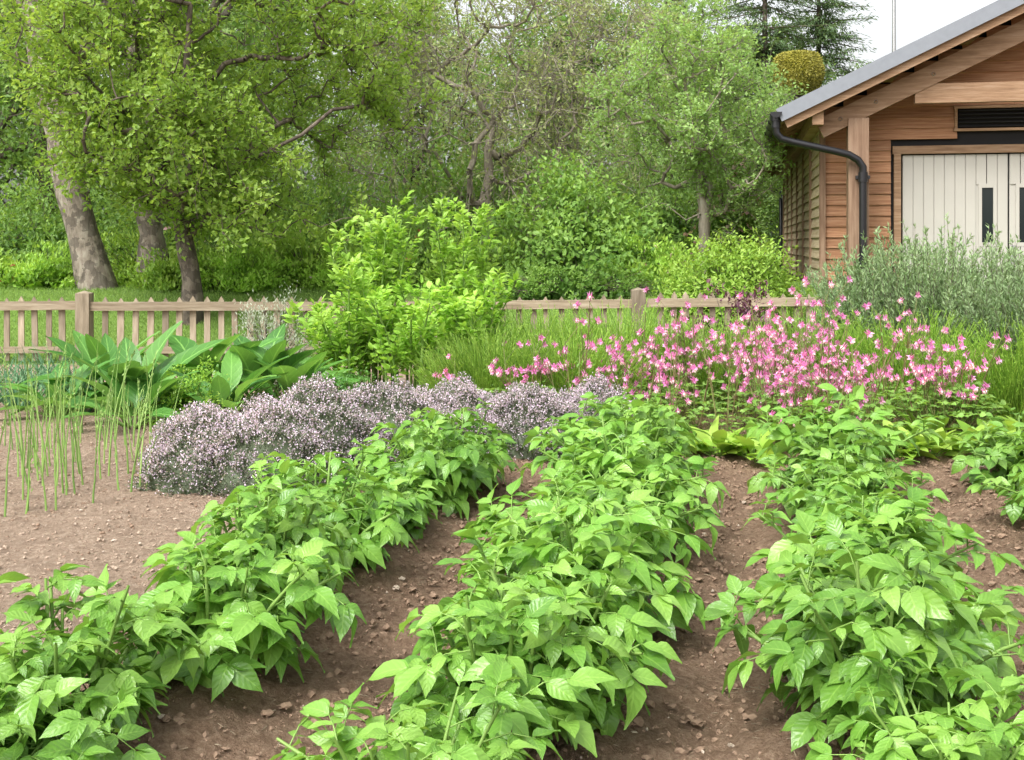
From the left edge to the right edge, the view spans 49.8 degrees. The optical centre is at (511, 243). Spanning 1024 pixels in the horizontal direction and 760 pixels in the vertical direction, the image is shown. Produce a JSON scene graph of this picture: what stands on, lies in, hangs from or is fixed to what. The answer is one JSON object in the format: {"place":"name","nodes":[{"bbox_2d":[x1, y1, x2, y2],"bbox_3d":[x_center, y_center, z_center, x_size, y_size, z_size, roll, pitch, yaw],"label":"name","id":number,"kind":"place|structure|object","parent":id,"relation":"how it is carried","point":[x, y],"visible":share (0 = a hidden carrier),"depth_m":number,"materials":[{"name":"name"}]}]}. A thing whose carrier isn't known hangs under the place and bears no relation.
{"place":"outdoors","nodes":[
{"label":"outdoors","id":0,"kind":"place"},
{"bbox_2d":[0,280,819,361],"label":"lawn grass","id":1,"kind":"structure","parent":0,"point":[7,288],"depth_m":16.75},
{"bbox_2d":[0,0,996,239],"label":"sky","id":2,"kind":"structure","parent":0,"point":[915,19],"materials":[{"name":"white"}]},
{"bbox_2d":[0,247,1023,759],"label":"ground","id":3,"kind":"structure","parent":0,"point":[770,743],"depth_m":5.00,"materials":[{"name":"soil"}]},
{"bbox_2d":[0,235,77,289],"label":"border perennial","id":4,"kind":"object","parent":3,"relation":"on","point":[36,271],"visible":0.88,"depth_m":17.77,"materials":[{"name":"green plant"}]},
{"bbox_2d":[0,339,103,411],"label":"onion plants","id":5,"kind":"object","parent":3,"relation":"on","point":[22,375],"visible":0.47,"depth_m":10.63,"materials":[{"name":"green plant"}]},
{"bbox_2d":[0,352,116,417],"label":"horseradish plant","id":6,"kind":"object","parent":3,"relation":"on","point":[23,388],"visible":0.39,"depth_m":9.59,"materials":[{"name":"green plant"}]},
{"bbox_2d":[0,161,138,263],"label":"understory shrub","id":7,"kind":"object","parent":3,"relation":"on","point":[13,243],"visible":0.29,"depth_m":21.94,"materials":[{"name":"green plant"}]},
{"bbox_2d":[0,646,139,759],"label":"bean plant","id":8,"kind":"object","parent":3,"relation":"on","point":[89,747],"visible":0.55,"depth_m":2.78,"materials":[{"name":"green plant"}]},
{"bbox_2d":[0,107,165,264],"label":"understory shrub","id":9,"kind":"object","parent":3,"relation":"on","point":[27,157],"visible":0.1,"depth_m":26.22,"materials":[{"name":"green plant"}]},
{"bbox_2d":[18,329,160,405],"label":"horseradish plant","id":10,"kind":"object","parent":3,"relation":"on","point":[87,345],"visible":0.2,"depth_m":10.08,"materials":[{"name":"green plant"}]},
{"bbox_2d":[0,328,187,516],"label":"asparagus plants","id":11,"kind":"object","parent":3,"relation":"on","point":[75,440],"visible":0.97,"depth_m":7.11,"materials":[{"name":"plant"}]},
{"bbox_2d":[0,563,206,759],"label":"bean plant","id":12,"kind":"object","parent":3,"relation":"on","point":[67,661],"visible":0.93,"depth_m":3.12,"materials":[{"name":"green plant"}]},
{"bbox_2d":[0,0,229,229],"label":"woodland tree","id":13,"kind":"object","parent":3,"relation":"on","point":[7,112],"visible":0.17,"depth_m":26.37,"materials":[{"name":"green plant"}]},
{"bbox_2d":[67,216,176,285],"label":"border perennial","id":14,"kind":"object","parent":3,"relation":"on","point":[116,267],"visible":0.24,"depth_m":19.10,"materials":[{"name":"green plant"}]},
{"bbox_2d":[60,355,198,428],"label":"horseradish plant","id":15,"kind":"object","parent":3,"relation":"on","point":[168,383],"visible":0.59,"depth_m":9.01,"materials":[{"name":"green plant"}]},
{"bbox_2d":[11,321,261,416],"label":"horseradish plant","id":16,"kind":"object","parent":3,"relation":"on","point":[136,368],"visible":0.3,"depth_m":9.73,"materials":[{"name":"green plant"}]},
{"bbox_2d":[0,0,333,289],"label":"mature tree","id":17,"kind":"object","parent":3,"relation":"on","point":[91,266],"visible":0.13,"depth_m":17.87,"materials":[{"name":"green plant"}]},
{"bbox_2d":[116,239,219,291],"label":"border perennial","id":18,"kind":"object","parent":3,"relation":"on","point":[165,275],"visible":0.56,"depth_m":17.68,"materials":[{"name":"green plant"}]},
{"bbox_2d":[139,355,232,425],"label":"parsley plant","id":19,"kind":"object","parent":3,"relation":"on","point":[181,402],"visible":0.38,"depth_m":9.21,"materials":[{"name":"green plant"}]},
{"bbox_2d":[141,348,288,415],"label":"horseradish plant","id":20,"kind":"object","parent":3,"relation":"on","point":[231,368],"visible":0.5,"depth_m":9.35,"materials":[{"name":"green plant"}]},
{"bbox_2d":[72,506,366,701],"bbox_3d":[-1.040,1.262,3.821,1.048,0.575,0.873,0,0,43],"label":"bean plant","id":21,"kind":"object","parent":3,"relation":"on","point":[246,628],"visible":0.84,"depth_m":3.73,"materials":[{"name":"green plant"}]},
{"bbox_2d":[140,331,304,383],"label":"horseradish plant","id":22,"kind":"object","parent":3,"relation":"on","point":[177,344],"visible":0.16,"depth_m":10.06,"materials":[{"name":"green plant"}]},
{"bbox_2d":[0,0,451,324],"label":"pear tree","id":23,"kind":"object","parent":3,"relation":"on","point":[208,184],"visible":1,"depth_m":15.60,"materials":[{"name":"green plant"}]},
{"bbox_2d":[75,0,387,285],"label":"mature tree","id":24,"kind":"object","parent":3,"relation":"on","point":[152,235],"visible":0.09,"depth_m":18.74,"materials":[{"name":"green plant"}]},
{"bbox_2d":[79,0,398,236],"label":"woodland tree","id":25,"kind":"object","parent":3,"relation":"on","point":[225,28],"visible":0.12,"depth_m":30.72,"materials":[{"name":"green plant"}]},
{"bbox_2d":[181,236,308,292],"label":"border perennial","id":26,"kind":"object","parent":3,"relation":"on","point":[234,273],"visible":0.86,"depth_m":17.60,"materials":[{"name":"green plant"}]},
{"bbox_2d":[165,479,354,615],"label":"potato plant","id":27,"kind":"object","parent":3,"relation":"on","point":[295,529],"visible":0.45,"depth_m":4.33,"materials":[{"name":"green plant"}]},
{"bbox_2d":[177,323,367,402],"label":"horseradish plant","id":28,"kind":"object","parent":3,"relation":"on","point":[275,351],"visible":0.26,"depth_m":9.99,"materials":[{"name":"green plant"}]},
{"bbox_2d":[223,284,321,388],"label":"santolina bush","id":29,"kind":"object","parent":3,"relation":"on","point":[263,331],"visible":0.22,"depth_m":11.56,"materials":[{"name":"grey plant"}]},
{"bbox_2d":[238,340,360,400],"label":"horseradish plant","id":30,"kind":"object","parent":3,"relation":"on","point":[308,369],"visible":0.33,"depth_m":9.75,"materials":[{"name":"green plant"}]},
{"bbox_2d":[253,211,361,290],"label":"border perennial","id":31,"kind":"object","parent":3,"relation":"on","point":[314,256],"visible":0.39,"depth_m":18.15,"materials":[{"name":"green plant"}]},
{"bbox_2d":[125,371,505,497],"bbox_3d":[-1.087,1.188,7.462,2.955,0.707,1.498,0,0,-32],"label":"thyme bush","id":32,"kind":"object","parent":3,"relation":"on","point":[213,451],"visible":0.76,"depth_m":6.88,"materials":[{"name":"purple plant"}]},
{"bbox_2d":[218,438,419,592],"bbox_3d":[-0.931,1.231,5.001,0.951,0.683,1.066,0,0,-26],"label":"bean plant","id":33,"kind":"object","parent":3,"relation":"on","point":[366,546],"visible":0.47,"depth_m":4.98,"materials":[{"name":"green plant"}]},
{"bbox_2d":[223,69,430,244],"bbox_3d":[-5.516,-1.603,27.778,7.568,5.566,6.366,0,0,0],"label":"understory shrub","id":34,"kind":"object","parent":3,"relation":"on","point":[303,173],"visible":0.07,"depth_m":27.29,"materials":[{"name":"green plant"}]},
{"bbox_2d":[281,252,396,389],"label":"lovage plant","id":35,"kind":"object","parent":3,"relation":"on","point":[339,341],"visible":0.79,"depth_m":10.41,"materials":[{"name":"green plant"}]},
{"bbox_2d":[236,148,454,264],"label":"understory shrub","id":36,"kind":"object","parent":3,"relation":"on","point":[337,198],"visible":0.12,"depth_m":22.56,"materials":[{"name":"green plant"}]},
{"bbox_2d":[321,190,427,388],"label":"lovage plant","id":37,"kind":"object","parent":3,"relation":"on","point":[380,258],"visible":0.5,"depth_m":10.91,"materials":[{"name":"green plant"}]},
{"bbox_2d":[322,459,458,544],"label":"potato plant","id":38,"kind":"object","parent":3,"relation":"on","point":[417,512],"visible":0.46,"depth_m":5.56,"materials":[{"name":"green plant"}]},
{"bbox_2d":[264,0,530,217],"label":"woodland tree","id":39,"kind":"object","parent":3,"relation":"on","point":[436,124],"visible":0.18,"depth_m":33.27,"materials":[{"name":"green plant"}]},
{"bbox_2d":[270,658,562,759],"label":"bean plant","id":40,"kind":"object","parent":3,"relation":"on","point":[402,737],"visible":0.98,"depth_m":2.64,"materials":[{"name":"green plant"}]},
{"bbox_2d":[337,419,505,521],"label":"bean plant","id":41,"kind":"object","parent":3,"relation":"on","point":[461,464],"visible":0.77,"depth_m":6.12,"materials":[{"name":"green plant"}]},
{"bbox_2d":[353,267,491,391],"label":"lovage plant","id":42,"kind":"object","parent":3,"relation":"on","point":[403,343],"visible":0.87,"depth_m":10.26,"materials":[{"name":"green plant"}]},
{"bbox_2d":[369,203,489,287],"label":"border perennial","id":43,"kind":"object","parent":3,"relation":"on","point":[418,260],"visible":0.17,"depth_m":18.35,"materials":[{"name":"green plant"}]},
{"bbox_2d":[388,397,520,489],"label":"bean plant","id":44,"kind":"object","parent":3,"relation":"on","point":[463,422],"visible":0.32,"depth_m":6.73,"materials":[{"name":"green plant"}]},
{"bbox_2d":[0,286,909,362],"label":"picket fence","id":45,"kind":"object","parent":3,"relation":"on","point":[84,305],"visible":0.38,"depth_m":13.83,"materials":[{"name":"wood"}]},
{"bbox_2d":[342,129,586,255],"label":"understory shrub","id":46,"kind":"object","parent":3,"relation":"on","point":[427,188],"visible":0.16,"depth_m":24.86,"materials":[{"name":"green plant"}]},
{"bbox_2d":[424,192,507,347],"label":"lovage plant","id":47,"kind":"object","parent":3,"relation":"on","point":[450,248],"visible":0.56,"depth_m":11.06,"materials":[{"name":"green plant"}]},
{"bbox_2d":[411,231,524,288],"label":"border perennial","id":48,"kind":"object","parent":3,"relation":"on","point":[429,275],"visible":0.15,"depth_m":17.84,"materials":[{"name":"green plant"}]},
{"bbox_2d":[430,266,522,353],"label":"lovage plant","id":49,"kind":"object","parent":3,"relation":"on","point":[481,299],"visible":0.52,"depth_m":10.46,"materials":[{"name":"green plant"}]},
{"bbox_2d":[375,123,595,235],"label":"understory shrub","id":50,"kind":"object","parent":3,"relation":"on","point":[448,165],"visible":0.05,"depth_m":28.35,"materials":[{"name":"green plant"}]},
{"bbox_2d":[261,0,712,257],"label":"walnut tree","id":51,"kind":"object","parent":3,"relation":"on","point":[491,153],"visible":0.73,"depth_m":23.51,"materials":[{"name":"green plant"}]},
{"bbox_2d":[400,321,576,395],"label":"lavender bush","id":52,"kind":"object","parent":3,"relation":"on","point":[476,371],"visible":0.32,"depth_m":9.40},
{"bbox_2d":[366,568,632,759],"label":"potato plant","id":53,"kind":"object","parent":3,"relation":"on","point":[554,693],"visible":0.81,"depth_m":3.11,"materials":[{"name":"green plant"}]},
{"bbox_2d":[0,421,1023,759],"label":"soil clods","id":54,"kind":"object","parent":3,"relation":"on","point":[636,721],"visible":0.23,"depth_m":5.19,"materials":[{"name":"soil"}]},
{"bbox_2d":[418,301,628,381],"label":"lavender bush","id":55,"kind":"object","parent":3,"relation":"on","point":[522,330],"visible":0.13,"depth_m":10.24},
{"bbox_2d":[412,522,686,736],"bbox_3d":[0.132,1.255,3.691,0.895,0.582,0.880,0,0,15],"label":"potato plant","id":56,"kind":"object","parent":3,"relation":"on","point":[619,611],"visible":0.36,"depth_m":3.60,"materials":[{"name":"green plant"}]},
{"bbox_2d":[478,372,636,461],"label":"thyme bush","id":57,"kind":"object","parent":3,"relation":"on","point":[526,409],"visible":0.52,"depth_m":7.81,"materials":[{"name":"purple plant"}]},
{"bbox_2d":[442,0,683,199],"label":"woodland tree","id":58,"kind":"object","parent":3,"relation":"on","point":[564,20],"visible":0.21,"depth_m":33.25,"materials":[{"name":"green plant"}]},
{"bbox_2d":[439,262,688,299],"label":"hedge","id":59,"kind":"object","parent":3,"relation":"on","point":[600,289],"visible":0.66,"depth_m":16.75,"materials":[{"name":"green plant"}]},
{"bbox_2d":[483,322,656,398],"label":"lavender bush","id":60,"kind":"object","parent":3,"relation":"on","point":[596,359],"visible":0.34,"depth_m":9.18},
{"bbox_2d":[459,459,682,575],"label":"bean plant","id":61,"kind":"object","parent":3,"relation":"on","point":[490,513],"visible":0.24,"depth_m":4.87,"materials":[{"name":"green plant"}]},
{"bbox_2d":[477,143,686,294],"bbox_3d":[1.051,-0.335,18.112,4.001,2.710,3.699,0,0,0],"label":"round shrub","id":62,"kind":"object","parent":3,"relation":"on","point":[571,244],"visible":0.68,"depth_m":17.68,"materials":[{"name":"green plant"}]},
{"bbox_2d":[452,476,715,640],"bbox_3d":[0.215,1.242,4.346,1.118,0.582,0.893,0,0,-26],"label":"bean plant","id":63,"kind":"object","parent":3,"relation":"on","point":[582,516],"visible":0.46,"depth_m":4.19,"materials":[{"name":"green plant"}]},
{"bbox_2d":[492,146,698,257],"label":"understory shrub","id":64,"kind":"object","parent":3,"relation":"on","point":[625,191],"visible":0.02,"depth_m":25.33,"materials":[{"name":"green plant"}]},
{"bbox_2d":[521,395,704,495],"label":"potato plant","id":65,"kind":"object","parent":3,"relation":"on","point":[663,419],"visible":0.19,"depth_m":6.50,"materials":[{"name":"green plant"}]},
{"bbox_2d":[517,399,730,522],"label":"potato plant","id":66,"kind":"object","parent":3,"relation":"on","point":[636,435],"visible":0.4,"depth_m":5.90,"materials":[{"name":"green plant"}]},
{"bbox_2d":[527,295,722,401],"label":"lavender bush","id":67,"kind":"object","parent":3,"relation":"on","point":[631,331],"visible":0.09,"depth_m":10.43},
{"bbox_2d":[543,387,712,460],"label":"potato plant","id":68,"kind":"object","parent":3,"relation":"on","point":[621,401],"visible":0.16,"depth_m":7.08,"materials":[{"name":"green plant"}]},
{"bbox_2d":[537,441,725,567],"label":"bean plant","id":69,"kind":"object","parent":3,"relation":"on","point":[703,516],"visible":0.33,"depth_m":5.36,"materials":[{"name":"green plant"}]},
{"bbox_2d":[521,103,770,227],"bbox_3d":[3.561,-1.316,29.315,7.042,4.839,5.676,0,0,0],"label":"understory shrub","id":70,"kind":"object","parent":3,"relation":"on","point":[643,152],"visible":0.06,"depth_m":29.02,"materials":[{"name":"green plant"}]},
{"bbox_2d":[592,230,707,288],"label":"shrub","id":71,"kind":"object","parent":3,"relation":"on","point":[659,257],"visible":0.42,"depth_m":17.37,"materials":[{"name":"green plant"}]},
{"bbox_2d":[623,315,709,429],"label":"columbine plant","id":72,"kind":"object","parent":3,"relation":"on","point":[694,368],"visible":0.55,"depth_m":8.19,"materials":[{"name":"pink plant"}]},
{"bbox_2d":[567,0,793,221],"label":"woodland tree","id":73,"kind":"object","parent":3,"relation":"on","point":[699,7],"visible":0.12,"depth_m":35.13,"materials":[{"name":"green plant"}]},
{"bbox_2d":[613,139,763,271],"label":"understory shrub","id":74,"kind":"object","parent":3,"relation":"on","point":[681,225],"visible":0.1,"depth_m":25.14,"materials":[{"name":"green plant"}]},
{"bbox_2d":[569,0,808,273],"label":"apple tree","id":75,"kind":"object","parent":3,"relation":"on","point":[699,100],"visible":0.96,"depth_m":19.64,"materials":[{"name":"green plant"}]},
{"bbox_2d":[652,312,739,430],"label":"columbine plant","id":76,"kind":"object","parent":3,"relation":"on","point":[696,392],"visible":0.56,"depth_m":8.70,"materials":[{"name":"pink plant"}]},
{"bbox_2d":[642,313,797,412],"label":"lavender bush","id":77,"kind":"object","parent":3,"relation":"on","point":[703,376],"visible":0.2,"depth_m":9.87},
{"bbox_2d":[686,315,755,435],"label":"columbine plant","id":78,"kind":"object","parent":3,"relation":"on","point":[713,337],"visible":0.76,"depth_m":8.14,"materials":[{"name":"green plant"}]},
{"bbox_2d":[689,416,759,457],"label":"hosta plant","id":79,"kind":"object","parent":3,"relation":"on","point":[714,432],"visible":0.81,"depth_m":7.73,"materials":[{"name":"green plant"}]},
{"bbox_2d":[680,146,770,279],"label":"rhododendron shrub","id":80,"kind":"object","parent":3,"relation":"on","point":[738,230],"visible":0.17,"depth_m":20.99,"materials":[{"name":"green plant"}]},
{"bbox_2d":[649,221,814,325],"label":"choisya bush","id":81,"kind":"object","parent":3,"relation":"on","point":[736,274],"visible":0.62,"depth_m":15.61,"materials":[{"name":"green plant"}]},
{"bbox_2d":[685,278,799,342],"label":"purple sage bush","id":82,"kind":"object","parent":3,"relation":"on","point":[745,310],"visible":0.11,"depth_m":11.38,"materials":[{"name":"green plant"}]},
{"bbox_2d":[693,0,847,243],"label":"conifer tree","id":83,"kind":"object","parent":3,"relation":"on","point":[764,10],"visible":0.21,"depth_m":37.22,"materials":[{"name":"green plant"}]},
{"bbox_2d":[732,319,820,444],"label":"columbine plant","id":84,"kind":"object","parent":3,"relation":"on","point":[770,393],"visible":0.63,"depth_m":8.18,"materials":[{"name":"pink plant"}]},
{"bbox_2d":[750,50,825,263],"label":"yew topiary","id":85,"kind":"object","parent":3,"relation":"on","point":[801,66],"visible":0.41,"depth_m":30.95,"materials":[{"name":"green plant"}]},
{"bbox_2d":[701,299,896,401],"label":"lavender bush","id":86,"kind":"object","parent":3,"relation":"on","point":[797,330],"visible":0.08,"depth_m":10.27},
{"bbox_2d":[745,0,878,224],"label":"conifer tree","id":87,"kind":"object","parent":3,"relation":"on","point":[827,34],"visible":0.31,"depth_m":40.45,"materials":[{"name":"green plant"}]},
{"bbox_2d":[747,419,896,519],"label":"potato plant","id":88,"kind":"object","parent":3,"relation":"on","point":[786,444],"visible":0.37,"depth_m":6.13,"materials":[{"name":"green plant"}]},
{"bbox_2d":[775,318,874,440],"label":"columbine plant","id":89,"kind":"object","parent":3,"relation":"on","point":[828,360],"visible":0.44,"depth_m":7.92,"materials":[{"name":"pink plant"}]},
{"bbox_2d":[740,382,949,495],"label":"potato plant","id":90,"kind":"object","parent":3,"relation":"on","point":[841,417],"visible":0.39,"depth_m":6.61,"materials":[{"name":"green plant"}]},
{"bbox_2d":[753,433,949,528],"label":"bean plant","id":91,"kind":"object","parent":3,"relation":"on","point":[867,485],"visible":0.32,"depth_m":5.49,"materials":[{"name":"green plant"}]},
{"bbox_2d":[699,507,1023,699],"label":"bean plant","id":92,"kind":"object","parent":3,"relation":"on","point":[997,666],"visible":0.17,"depth_m":3.82,"materials":[{"name":"green plant"}]},
{"bbox_2d":[704,511,1023,752],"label":"bean plant","id":93,"kind":"object","parent":3,"relation":"on","point":[897,611],"visible":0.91,"depth_m":3.22,"materials":[{"name":"green plant"}]},
{"bbox_2d":[784,470,956,574],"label":"bean plant","id":94,"kind":"object","parent":3,"relation":"on","point":[837,490],"visible":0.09,"depth_m":4.86,"materials":[{"name":"green plant"}]},
{"bbox_2d":[741,484,1023,618],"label":"potato plant","id":95,"kind":"object","parent":3,"relation":"on","point":[889,509],"visible":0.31,"depth_m":4.33,"materials":[{"name":"green plant"}]},
{"bbox_2d":[755,0,1023,294],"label":"timber barn","id":96,"kind":"structure","parent":3,"relation":"on","point":[927,131],"depth_m":16.55,"materials":[{"name":"brown wood"}]},
{"bbox_2d":[902,154,1023,277],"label":"doors","id":97,"kind":"structure","parent":96,"relation":"in","point":[933,186],"depth_m":16.59,"materials":[{"name":"wood"}]},
{"bbox_2d":[792,304,1020,418],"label":"lavender bush","id":98,"kind":"object","parent":3,"relation":"on","point":[866,346],"visible":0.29,"depth_m":9.64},
{"bbox_2d":[799,211,1023,372],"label":"rosemary bush","id":99,"kind":"object","parent":3,"relation":"on","point":[878,287],"visible":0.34,"depth_m":10.59,"materials":[{"name":"green plant"}]},
{"bbox_2d":[805,649,1023,759],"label":"bean plant","id":100,"kind":"object","parent":3,"relation":"on","point":[933,734],"visible":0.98,"depth_m":2.84,"materials":[{"name":"green plant"}]},
{"bbox_2d":[882,339,978,434],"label":"columbine plant","id":101,"kind":"object","parent":3,"relation":"on","point":[907,372],"visible":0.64,"depth_m":8.40,"materials":[{"name":"green plant"}]},
{"bbox_2d":[907,331,991,432],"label":"columbine plant","id":102,"kind":"object","parent":3,"relation":"on","point":[948,370],"visible":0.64,"depth_m":8.21,"materials":[{"name":"green plant"}]},
{"bbox_2d":[915,312,1023,422],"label":"lavender bush","id":103,"kind":"object","parent":3,"relation":"on","point":[1007,389],"visible":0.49,"depth_m":9.02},
{"bbox_2d":[941,248,1023,385],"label":"rosemary bush","id":104,"kind":"object","parent":3,"relation":"on","point":[995,305],"visible":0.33,"depth_m":9.79,"materials":[{"name":"green plant"}]},
{"bbox_2d":[945,405,1023,487],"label":"potato plant","id":105,"kind":"object","parent":3,"relation":"on","point":[1002,462],"visible":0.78,"depth_m":6.77,"materials":[{"name":"green plant"}]},
{"bbox_2d":[964,468,1023,525],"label":"bean plant","id":106,"kind":"object","parent":3,"relation":"on","point":[1015,512],"visible":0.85,"depth_m":5.91,"materials":[{"name":"green plant"}]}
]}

